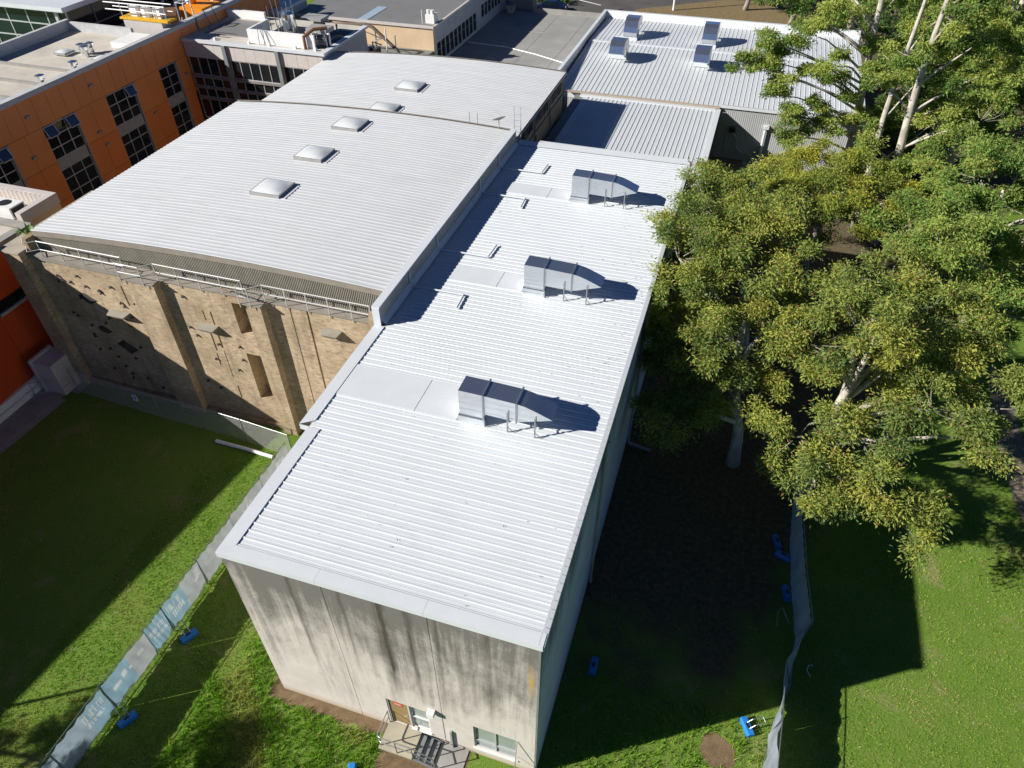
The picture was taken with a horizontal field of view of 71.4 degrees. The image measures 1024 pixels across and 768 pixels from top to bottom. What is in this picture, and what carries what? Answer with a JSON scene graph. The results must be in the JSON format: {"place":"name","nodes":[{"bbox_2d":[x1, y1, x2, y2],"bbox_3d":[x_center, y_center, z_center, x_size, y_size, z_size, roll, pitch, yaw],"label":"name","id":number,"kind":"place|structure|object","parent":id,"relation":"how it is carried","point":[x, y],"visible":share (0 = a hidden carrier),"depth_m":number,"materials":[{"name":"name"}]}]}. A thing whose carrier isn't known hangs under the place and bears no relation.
{"place":"outdoors","nodes":[
{"label":"outdoors","id":0,"kind":"place"},
{"bbox_2d":[0,183,61,226],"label":"pale plant room","id":1,"kind":"object","parent":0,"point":[41,205],"visible":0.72,"depth_m":42.76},
{"bbox_2d":[0,197,25,218],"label":"air conditioner","id":2,"kind":"object","parent":1,"relation":"on","point":[9,207],"visible":0.91,"depth_m":41.58,"materials":[{"name":"white paint"}]},
{"bbox_2d":[0,388,64,453],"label":"garden path","id":3,"kind":"structure","parent":0,"point":[22,420],"depth_m":41.70,"materials":[{"name":"concrete"}]},
{"bbox_2d":[71,382,87,393],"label":"courtyard ground","id":4,"kind":"structure","parent":0,"point":[75,390],"depth_m":43.59,"materials":[{"name":"concrete"}]},
{"bbox_2d":[160,0,226,9],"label":"finned building","id":5,"kind":"structure","parent":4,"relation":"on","point":[178,4],"depth_m":71.56,"materials":[{"name":"teal glass"}]},
{"bbox_2d":[0,0,160,42],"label":"glass building","id":6,"kind":"structure","parent":0,"point":[19,17],"depth_m":64.00,"materials":[{"name":"metal"}]},
{"bbox_2d":[0,7,67,42],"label":"window","id":7,"kind":"structure","parent":6,"relation":"in","point":[14,22],"depth_m":64.08,"materials":[{"name":"glass"}]},
{"bbox_2d":[66,0,160,25],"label":"window","id":8,"kind":"structure","parent":6,"relation":"in","point":[95,12],"depth_m":65.82,"materials":[{"name":"black glass"}]},
{"bbox_2d":[0,400,376,767],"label":"lawn grass","id":9,"kind":"structure","parent":0,"point":[139,588],"depth_m":31.42,"materials":[{"name":"plant"}]},
{"bbox_2d":[294,0,505,55],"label":"grey roofed building","id":10,"kind":"structure","parent":0,"point":[458,25],"depth_m":75.88,"materials":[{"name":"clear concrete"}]},
{"bbox_2d":[421,9,438,24],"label":"roof fan unit","id":11,"kind":"object","parent":10,"relation":"on","point":[431,17],"visible":1,"depth_m":71.97,"materials":[{"name":"white paint"}]},
{"bbox_2d":[373,738,470,767],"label":"soil under steps","id":12,"kind":"structure","parent":0,"point":[386,759],"depth_m":27.57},
{"bbox_2d":[377,710,442,767],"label":"entrance steps","id":13,"kind":"structure","parent":12,"relation":"on","point":[407,742],"depth_m":27.70,"materials":[{"name":"concrete"}]},
{"bbox_2d":[433,742,468,767],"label":"concrete pad","id":14,"kind":"object","parent":12,"relation":"on","point":[448,756],"visible":1,"depth_m":27.64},
{"bbox_2d":[215,140,690,767],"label":"concrete building","id":15,"kind":"structure","parent":0,"point":[403,544],"depth_m":26.39,"materials":[{"name":"grey concrete"}]},
{"bbox_2d":[386,699,411,726],"bbox_3d":[-4.345,12.694,27.598,0.890,1.970,0.165,12,44,13],"label":"door","id":16,"kind":"structure","parent":15,"relation":"in","point":[398,711],"depth_m":27.62,"materials":[{"name":"wood"}]},
{"bbox_2d":[409,706,431,735],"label":"window","id":17,"kind":"structure","parent":15,"relation":"in","point":[419,718],"depth_m":27.63,"materials":[{"name":"glass"}]},
{"bbox_2d":[473,727,517,762],"bbox_3d":[-0.616,13.389,26.579,1.750,1.870,0.200,12,44,13],"label":"window","id":18,"kind":"structure","parent":15,"relation":"in","point":[483,738],"depth_m":26.77,"materials":[{"name":"glass"}]},
{"bbox_2d":[458,376,557,438],"bbox_3d":[-0.159,0.902,26.878,3.700,1.675,1.150,12,44,13],"label":"roof duct","id":19,"kind":"object","parent":15,"relation":"on","point":[481,401],"visible":1,"depth_m":26.45,"materials":[{"name":"metal"}]},
{"bbox_2d":[523,255,604,304],"bbox_3d":[2.411,-4.805,33.164,3.700,1.675,1.150,12,44,13],"label":"roof duct","id":20,"kind":"object","parent":15,"relation":"on","point":[542,275],"visible":1,"depth_m":32.76,"materials":[{"name":"metal"}]},
{"bbox_2d":[570,169,639,208],"bbox_3d":[5.189,-10.863,39.837,3.700,1.675,1.150,12,44,13],"label":"roof duct","id":21,"kind":"object","parent":15,"relation":"on","point":[586,185],"visible":1,"depth_m":39.43,"materials":[{"name":"metal"}]},
{"bbox_2d":[0,0,1023,767],"bbox_3d":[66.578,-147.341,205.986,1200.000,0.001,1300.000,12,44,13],"label":"ground","id":22,"kind":"structure","parent":0,"point":[694,526],"depth_m":32.84,"materials":[{"name":"plant"}]},
{"bbox_2d":[0,217,54,423],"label":"red building","id":23,"kind":"structure","parent":22,"relation":"on","point":[24,337],"depth_m":41.67,"materials":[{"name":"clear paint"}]},
{"bbox_2d":[37,755,61,767],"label":"temporary fence","id":24,"kind":"object","parent":22,"relation":"on","point":[50,763],"visible":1,"depth_m":26.02,"materials":[{"name":"blue"}]},
{"bbox_2d":[47,687,114,767],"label":"temporary fence","id":25,"kind":"object","parent":22,"relation":"on","point":[72,747],"visible":1,"depth_m":27.42,"materials":[{"name":"blue"}]},
{"bbox_2d":[114,702,138,729],"bbox_3d":[-15.653,13.278,28.721,0.827,0.509,0.720,32,51,31],"label":"fence block","id":26,"kind":"object","parent":22,"relation":"on","point":[127,719],"depth_m":28.61,"materials":[{"name":"blue plastic"}]},
{"bbox_2d":[97,631,157,708],"bbox_3d":[-15.696,11.723,29.270,0.106,2.017,2.484,13,44,14],"label":"temporary fence","id":27,"kind":"object","parent":22,"relation":"on","point":[134,663],"visible":1,"depth_m":29.22,"materials":[{"name":"blue"}]},
{"bbox_2d":[0,0,279,208],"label":"orange building","id":28,"kind":"structure","parent":22,"relation":"on","point":[128,99],"depth_m":57.02,"materials":[{"name":"metal"}]},
{"bbox_2d":[0,160,21,184],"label":"window","id":29,"kind":"structure","parent":28,"relation":"in","point":[9,174],"depth_m":49.95,"materials":[{"name":"glass"}]},
{"bbox_2d":[42,113,85,160],"bbox_3d":[-33.607,-18.557,53.487,0.080,2.500,3.070,12,44,13],"label":"window","id":30,"kind":"structure","parent":28,"relation":"in","point":[69,140],"depth_m":53.58,"materials":[{"name":"glass"}]},
{"bbox_2d":[53,48,76,55],"bbox_3d":[-36.114,-26.862,57.546,1.352,0.308,1.079,12,44,13],"label":"roof skylight","id":31,"kind":"object","parent":28,"relation":"on","point":[63,52],"visible":1,"depth_m":57.32,"materials":[{"name":"plastic"}]},
{"bbox_2d":[61,154,102,200],"bbox_3d":[-33.595,-16.067,55.743,0.080,2.680,3.070,12,44,13],"label":"window","id":32,"kind":"structure","parent":28,"relation":"in","point":[82,177],"depth_m":55.70,"materials":[{"name":"glass"}]},
{"bbox_2d":[75,41,94,57],"bbox_3d":[-34.153,-26.940,57.322,1.315,0.880,1.438,-31,51,-30],"label":"roof vent","id":33,"kind":"object","parent":28,"relation":"on","point":[84,48],"visible":1,"depth_m":57.08,"materials":[{"name":"metal"}]},
{"bbox_2d":[105,87,141,126],"bbox_3d":[-31.634,-22.703,58.053,0.080,2.500,3.080,12,44,13],"label":"window","id":34,"kind":"structure","parent":28,"relation":"in","point":[123,107],"depth_m":58.00,"materials":[{"name":"glass"}]},
{"bbox_2d":[121,123,155,165],"bbox_3d":[-31.622,-20.213,60.309,0.080,2.680,3.080,12,44,13],"label":"window","id":35,"kind":"structure","parent":28,"relation":"in","point":[137,142],"depth_m":60.28,"materials":[{"name":"glass"}]},
{"bbox_2d":[102,0,176,33],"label":"maintenance platform","id":36,"kind":"structure","parent":28,"relation":"on","point":[144,19],"depth_m":60.95,"materials":[{"name":"yellow paint"}]},
{"bbox_2d":[159,62,182,98],"bbox_3d":[-29.824,-26.506,62.242,0.080,2.500,2.160,12,44,13],"label":"window","id":37,"kind":"structure","parent":28,"relation":"in","point":[169,74],"depth_m":62.29,"materials":[{"name":"glass"}]},
{"bbox_2d":[171,99,193,135],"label":"window","id":38,"kind":"structure","parent":28,"relation":"in","point":[181,113],"depth_m":64.50,"materials":[{"name":"glass"}]},
{"bbox_2d":[162,0,219,24],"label":"boom lift","id":39,"kind":"object","parent":28,"relation":"on","point":[191,8],"visible":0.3,"depth_m":65.19,"materials":[{"name":"orange paint"}]},
{"bbox_2d":[141,607,173,652],"bbox_3d":[-15.152,10.566,30.545,0.112,2.017,1.133,12,44,13],"label":"temporary fence","id":40,"kind":"object","parent":22,"relation":"on","point":[157,632],"visible":1,"depth_m":30.52,"materials":[{"name":"blue"}]},
{"bbox_2d":[66,368,291,451],"bbox_3d":[-19.124,1.558,40.688,15.350,1.860,0.153,14,44,15],"label":"chain link fence","id":41,"kind":"object","parent":22,"relation":"on","point":[195,407],"visible":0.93,"depth_m":40.54,"materials":[{"name":"metal"}]},
{"bbox_2d":[159,559,207,630],"bbox_3d":[-14.593,9.412,31.816,0.111,2.017,2.483,11,43,13],"label":"temporary fence","id":42,"kind":"object","parent":22,"relation":"on","point":[177,605],"visible":1,"depth_m":31.77,"materials":[{"name":"blue"}]},
{"bbox_2d":[176,620,198,644],"bbox_3d":[-14.393,10.852,31.392,0.827,0.509,0.720,32,51,31],"label":"fence block","id":43,"kind":"object","parent":22,"relation":"on","point":[188,636],"depth_m":31.27,"materials":[{"name":"blue plastic"}]},
{"bbox_2d":[194,516,233,582],"bbox_3d":[-13.833,7.805,33.587,0.102,2.017,2.544,13,44,14],"label":"temporary fence","id":44,"kind":"object","parent":22,"relation":"on","point":[209,561],"visible":0.74,"depth_m":33.26,"materials":[{"name":"grey"}]},
{"bbox_2d":[215,439,273,458],"bbox_3d":[-14.889,3.593,39.645,3.705,0.216,0.235,13,44,14],"label":"pole","id":45,"kind":"object","parent":22,"relation":"on","point":[244,448],"visible":0.92,"depth_m":39.57,"materials":[{"name":"metal"}]},
{"bbox_2d":[228,476,262,525],"bbox_3d":[-13.061,6.174,35.382,0.112,2.017,2.553,12,44,13],"label":"temporary fence","id":46,"kind":"object","parent":22,"relation":"on","point":[243,505],"visible":0.41,"depth_m":34.98,"materials":[{"name":"grey"}]},
{"bbox_2d":[259,442,287,486],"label":"temporary fence","id":47,"kind":"object","parent":22,"relation":"on","point":[266,475],"visible":0.39,"depth_m":36.80,"materials":[{"name":"grey"}]},
{"bbox_2d":[180,8,367,118],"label":"glazed wing","id":48,"kind":"structure","parent":22,"relation":"on","point":[230,64],"depth_m":62.76,"materials":[{"name":"paint"}]},
{"bbox_2d":[188,56,228,77],"bbox_3d":[-26.854,-28.161,63.270,3.900,1.550,0.080,12,44,13],"label":"window","id":49,"kind":"structure","parent":48,"relation":"in","point":[199,65],"depth_m":63.30,"materials":[{"name":"glass"}]},
{"bbox_2d":[194,77,230,88],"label":"window","id":50,"kind":"structure","parent":48,"relation":"in","point":[218,83],"depth_m":64.24,"materials":[{"name":"glass"}]},
{"bbox_2d":[198,88,233,99],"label":"window","id":51,"kind":"structure","parent":48,"relation":"in","point":[202,91],"depth_m":64.90,"materials":[{"name":"glass"}]},
{"bbox_2d":[200,98,232,116],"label":"window","id":52,"kind":"structure","parent":48,"relation":"in","point":[211,108],"depth_m":65.85,"materials":[{"name":"glass"}]},
{"bbox_2d":[238,93,266,100],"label":"window","id":53,"kind":"structure","parent":48,"relation":"in","point":[242,96],"depth_m":63.99,"materials":[{"name":"glass"}]},
{"bbox_2d":[230,60,280,83],"bbox_3d":[-22.306,-27.197,62.180,4.850,1.550,0.080,12,44,13],"label":"window","id":54,"kind":"structure","parent":48,"relation":"in","point":[241,70],"depth_m":62.21,"materials":[{"name":"glass"}]},
{"bbox_2d":[235,82,280,93],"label":"window","id":55,"kind":"structure","parent":48,"relation":"in","point":[242,86],"depth_m":63.21,"materials":[{"name":"glass"}]},
{"bbox_2d":[283,67,308,83],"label":"window","id":56,"kind":"structure","parent":48,"relation":"in","point":[290,73],"depth_m":61.14,"materials":[{"name":"glass"}]},
{"bbox_2d":[246,0,351,49],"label":"plant enclosure","id":57,"kind":"object","parent":48,"relation":"on","point":[317,33],"visible":1,"depth_m":60.65,"materials":[{"name":"white paint"}]},
{"bbox_2d":[0,100,547,435],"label":"brick hall","id":58,"kind":"structure","parent":22,"relation":"on","point":[138,276],"depth_m":38.53,"materials":[{"name":"stone"}]},
{"bbox_2d":[249,178,299,198],"bbox_3d":[-13.153,-10.890,39.506,2.180,0.440,1.740,12,44,13],"label":"roof skylight","id":59,"kind":"object","parent":58,"relation":"on","point":[274,188],"visible":1,"depth_m":39.21,"materials":[{"name":"plastic"}]},
{"bbox_2d":[293,145,338,162],"bbox_3d":[-11.737,-13.868,42.785,2.180,0.440,1.740,12,44,13],"label":"roof skylight","id":60,"kind":"object","parent":58,"relation":"on","point":[314,153],"visible":1,"depth_m":42.48,"materials":[{"name":"plastic"}]},
{"bbox_2d":[331,116,372,131],"bbox_3d":[-10.320,-16.845,46.064,2.180,0.440,1.740,12,44,13],"label":"roof skylight","id":61,"kind":"object","parent":58,"relation":"on","point":[350,124],"visible":1,"depth_m":45.73,"materials":[{"name":"plastic"}]},
{"bbox_2d":[268,0,307,17],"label":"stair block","id":62,"kind":"structure","parent":22,"relation":"on","point":[298,5],"depth_m":74.76,"materials":[{"name":"blue paint"}]},
{"bbox_2d":[270,674,388,733],"bbox_3d":[-6.973,12.347,30.085,5.698,0.001,3.927,16,45,17],"label":"soil strip","id":63,"kind":"object","parent":22,"relation":"on","point":[282,693],"visible":0.75,"depth_m":29.09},
{"bbox_2d":[330,22,433,54],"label":"service yard","id":64,"kind":"structure","parent":22,"relation":"on","point":[393,48],"depth_m":70.78,"materials":[{"name":"white paint"}]},
{"bbox_2d":[261,51,566,142],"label":"hall","id":65,"kind":"structure","parent":22,"relation":"on","point":[459,88],"depth_m":53.94,"materials":[{"name":"grey metal"}]},
{"bbox_2d":[369,102,404,111],"bbox_3d":[-8.854,-19.340,49.972,2.180,0.440,1.740,12,44,13],"label":"roof skylight","id":66,"kind":"object","parent":65,"relation":"on","point":[387,106],"visible":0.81,"depth_m":49.87,"materials":[{"name":"plastic"}]},
{"bbox_2d":[394,80,429,92],"bbox_3d":[-7.452,-22.285,53.216,2.180,0.440,1.740,12,44,13],"label":"roof skylight","id":67,"kind":"object","parent":65,"relation":"on","point":[412,86],"visible":1,"depth_m":52.87,"materials":[{"name":"plastic"}]},
{"bbox_2d":[150,636,768,767],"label":"long grass","id":68,"kind":"structure","parent":22,"relation":"on","point":[266,728],"depth_m":28.29,"materials":[{"name":"plant"}]},
{"bbox_2d":[588,656,598,675],"bbox_3d":[3.458,11.965,30.247,0.320,0.265,0.720,12,44,13],"label":"fence block","id":69,"kind":"object","parent":22,"relation":"on","point":[593,666],"depth_m":30.13,"materials":[{"name":"blue plastic"}]},
{"bbox_2d":[699,730,728,766],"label":"soil patch","id":70,"kind":"object","parent":22,"relation":"on","point":[712,747],"visible":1,"depth_m":27.89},
{"bbox_2d":[706,156,742,185],"bbox_3d":[17.543,-16.518,59.705,2.600,2.850,5.700,12,44,13],"label":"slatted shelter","id":71,"kind":"object","parent":22,"relation":"on","point":[732,164],"visible":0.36,"depth_m":59.74,"materials":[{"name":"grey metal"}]},
{"bbox_2d":[722,744,735,767],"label":"soil patch","id":72,"kind":"object","parent":22,"relation":"on","point":[727,756],"visible":1,"depth_m":27.66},
{"bbox_2d":[629,186,830,468],"bbox_3d":[9.993,-1.433,36.213,10.687,12.185,13.769,12,44,13],"label":"gum tree","id":73,"kind":"object","parent":22,"relation":"on","point":[712,267],"visible":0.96,"depth_m":33.95,"materials":[{"name":"green plant"}]},
{"bbox_2d":[665,152,828,352],"bbox_3d":[12.826,-7.134,42.634,8.595,11.980,11.396,7,43,8],"label":"gum tree","id":74,"kind":"object","parent":22,"relation":"on","point":[740,199],"visible":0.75,"depth_m":39.22,"materials":[{"name":"green plant"}]},
{"bbox_2d":[739,716,765,737],"bbox_3d":[9.610,13.516,28.319,0.827,0.509,0.720,-8,43,-8],"label":"fence block","id":75,"kind":"object","parent":22,"relation":"on","point":[746,726],"depth_m":28.26,"materials":[{"name":"blue plastic"}]},
{"bbox_2d":[762,717,783,767],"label":"temporary fence","id":76,"kind":"object","parent":22,"relation":"on","point":[772,757],"visible":1,"depth_m":26.74,"materials":[{"name":"white fabric"}]},
{"bbox_2d":[771,534,781,548],"bbox_3d":[12.970,7.709,34.894,0.320,0.265,0.720,0,42,1],"label":"fence block","id":77,"kind":"object","parent":22,"relation":"on","point":[776,541],"depth_m":34.78,"materials":[{"name":"blue plastic"}]},
{"bbox_2d":[770,659,789,731],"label":"temporary fence","id":78,"kind":"object","parent":22,"relation":"on","point":[777,719],"visible":0.97,"depth_m":27.90,"materials":[{"name":"white fabric"}]},
{"bbox_2d":[774,549,790,562],"bbox_3d":[13.047,8.254,34.292,0.720,0.265,0.320,28,49,28],"label":"fence block","id":79,"kind":"object","parent":22,"relation":"on","point":[782,555],"depth_m":34.20,"materials":[{"name":"blue plastic"}]},
{"bbox_2d":[781,584,791,601],"bbox_3d":[12.641,9.613,32.794,0.320,0.265,0.720,4,42,5],"label":"fence block","id":80,"kind":"object","parent":22,"relation":"on","point":[786,593],"depth_m":32.70,"materials":[{"name":"blue plastic"}]},
{"bbox_2d":[790,481,805,540],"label":"temporary fence","id":81,"kind":"object","parent":22,"relation":"on","point":[796,523],"visible":0.71,"depth_m":34.99,"materials":[{"name":"white fabric"}]},
{"bbox_2d":[789,522,807,589],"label":"temporary fence","id":82,"kind":"object","parent":22,"relation":"on","point":[797,562],"visible":1,"depth_m":33.17,"materials":[{"name":"white fabric"}]},
{"bbox_2d":[787,621,813,685],"bbox_3d":[11.918,11.223,29.724,0.615,1.998,2.415,26,48,26],"label":"temporary fence","id":83,"kind":"object","parent":22,"relation":"on","point":[793,654],"visible":0.96,"depth_m":29.56,"materials":[{"name":"white fabric"}]},
{"bbox_2d":[791,571,813,637],"bbox_3d":[12.717,9.747,31.349,0.308,1.992,2.635,7,43,8],"label":"temporary fence","id":84,"kind":"object","parent":22,"relation":"on","point":[800,604],"visible":0.98,"depth_m":31.31,"materials":[{"name":"white fabric"}]},
{"bbox_2d":[633,0,985,42],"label":"dry verge","id":85,"kind":"structure","parent":22,"relation":"on","point":[726,9],"depth_m":102.69,"materials":[{"name":"soil"}]},
{"bbox_2d":[806,0,875,29],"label":"shade tree","id":86,"kind":"object","parent":85,"relation":"on","point":[851,18],"visible":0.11,"depth_m":89.94,"materials":[{"name":"green plant"}]},
{"bbox_2d":[723,0,933,192],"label":"tall gum","id":87,"kind":"object","parent":22,"relation":"on","point":[777,49],"visible":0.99,"depth_m":50.04,"materials":[{"name":"green plant"}]},
{"bbox_2d":[754,134,926,286],"bbox_3d":[20.357,-9.574,46.151,10.581,10.838,12.054,12,44,13],"label":"wattle tree","id":88,"kind":"object","parent":22,"relation":"on","point":[843,176],"visible":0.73,"depth_m":43.14,"materials":[{"name":"green plant"}]},
{"bbox_2d":[748,237,1023,578],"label":"gum tree","id":89,"kind":"object","parent":22,"relation":"on","point":[904,299],"visible":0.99,"depth_m":31.87,"materials":[{"name":"green plant"}]},
{"bbox_2d":[850,0,988,227],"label":"tall gum","id":90,"kind":"object","parent":22,"relation":"on","point":[885,108],"visible":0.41,"depth_m":49.79,"materials":[{"name":"green plant"}]},
{"bbox_2d":[854,0,993,92],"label":"shade tree","id":91,"kind":"object","parent":22,"relation":"on","point":[885,26],"visible":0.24,"depth_m":73.85,"materials":[{"name":"green plant"}]},
{"bbox_2d":[866,68,994,160],"bbox_3d":[34.560,-21.595,60.254,8.924,9.672,9.081,-11,43,-12],"label":"shade tree","id":92,"kind":"object","parent":22,"relation":"on","point":[923,92],"visible":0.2,"depth_m":58.79,"materials":[{"name":"green plant"}]},
{"bbox_2d":[872,27,1005,137],"bbox_3d":[37.929,-26.354,65.017,8.943,10.270,11.725,-10,43,-11],"label":"shade tree","id":93,"kind":"object","parent":22,"relation":"on","point":[879,58],"visible":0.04,"depth_m":64.77,"materials":[{"name":"green plant"}]},
{"bbox_2d":[854,0,1023,244],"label":"tall gum","id":94,"kind":"object","parent":22,"relation":"on","point":[998,19],"visible":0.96,"depth_m":46.38,"materials":[{"name":"green plant"}]},
{"bbox_2d":[856,183,1023,381],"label":"gum tree","id":95,"kind":"object","parent":22,"relation":"on","point":[943,251],"visible":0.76,"depth_m":38.07,"materials":[{"name":"green plant"}]},
{"bbox_2d":[917,130,1023,278],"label":"gum tree","id":96,"kind":"object","parent":22,"relation":"on","point":[1002,162],"visible":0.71,"depth_m":42.76,"materials":[{"name":"green plant"}]},
{"bbox_2d":[928,0,1023,199],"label":"tall gum","id":97,"kind":"object","parent":22,"relation":"on","point":[989,125],"visible":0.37,"depth_m":50.00,"materials":[{"name":"green plant"}]},
{"bbox_2d":[965,0,1023,90],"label":"shade tree","id":98,"kind":"object","parent":22,"relation":"on","point":[1007,2],"visible":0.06,"depth_m":64.42,"materials":[{"name":"green plant"}]},
{"bbox_2d":[505,0,536,11],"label":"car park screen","id":99,"kind":"object","parent":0,"point":[526,5],"depth_m":89.66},
{"bbox_2d":[449,7,600,69],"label":"deck building","id":100,"kind":"structure","parent":0,"point":[545,38],"depth_m":81.40,"materials":[{"name":"concrete"}]},
{"bbox_2d":[544,93,720,292],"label":"link building","id":101,"kind":"structure","parent":0,"point":[679,131],"depth_m":56.04,"materials":[{"name":"grey metal"}]},
{"bbox_2d":[557,9,866,195],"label":"building","id":102,"kind":"structure","parent":0,"point":[656,65],"depth_m":63.43,"materials":[{"name":"grey metal"}]},
{"bbox_2d":[609,37,628,59],"bbox_3d":[9.863,-30.937,65.725,1.500,1.860,2.827,12,44,13],"label":"roof cowl","id":103,"kind":"object","parent":102,"relation":"on","point":[619,48],"visible":1,"depth_m":64.78,"materials":[{"name":"metal"}]},
{"bbox_2d":[622,14,642,40],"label":"roof cowl","id":104,"kind":"object","parent":102,"relation":"on","point":[633,23],"visible":0.98,"depth_m":69.66,"materials":[{"name":"metal"}]},
{"bbox_2d":[693,44,712,67],"bbox_3d":[17.102,-29.402,63.990,1.500,1.860,2.827,12,44,13],"label":"roof cowl","id":105,"kind":"object","parent":102,"relation":"on","point":[702,55],"visible":1,"depth_m":63.01,"materials":[{"name":"metal"}]},
{"bbox_2d":[700,21,720,47],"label":"roof cowl","id":106,"kind":"object","parent":102,"relation":"on","point":[711,32],"visible":0.96,"depth_m":67.89,"materials":[{"name":"metal"}]},
{"bbox_2d":[567,0,982,47],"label":"road","id":107,"kind":"structure","parent":0,"point":[622,5],"depth_m":105.77,"materials":[{"name":"asphalt"}]},
{"bbox_2d":[537,0,567,9],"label":"parked car","id":108,"kind":"object","parent":107,"relation":"on","point":[555,4],"visible":0.75,"depth_m":102.31,"materials":[{"name":"blue paint"}]},
{"bbox_2d":[541,477,1023,767],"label":"lawn grass","id":109,"kind":"structure","parent":0,"point":[858,634],"depth_m":30.51,"materials":[{"name":"plant"}]},
{"bbox_2d":[988,366,1023,522],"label":"side path","id":110,"kind":"structure","parent":0,"point":[1014,438],"depth_m":39.91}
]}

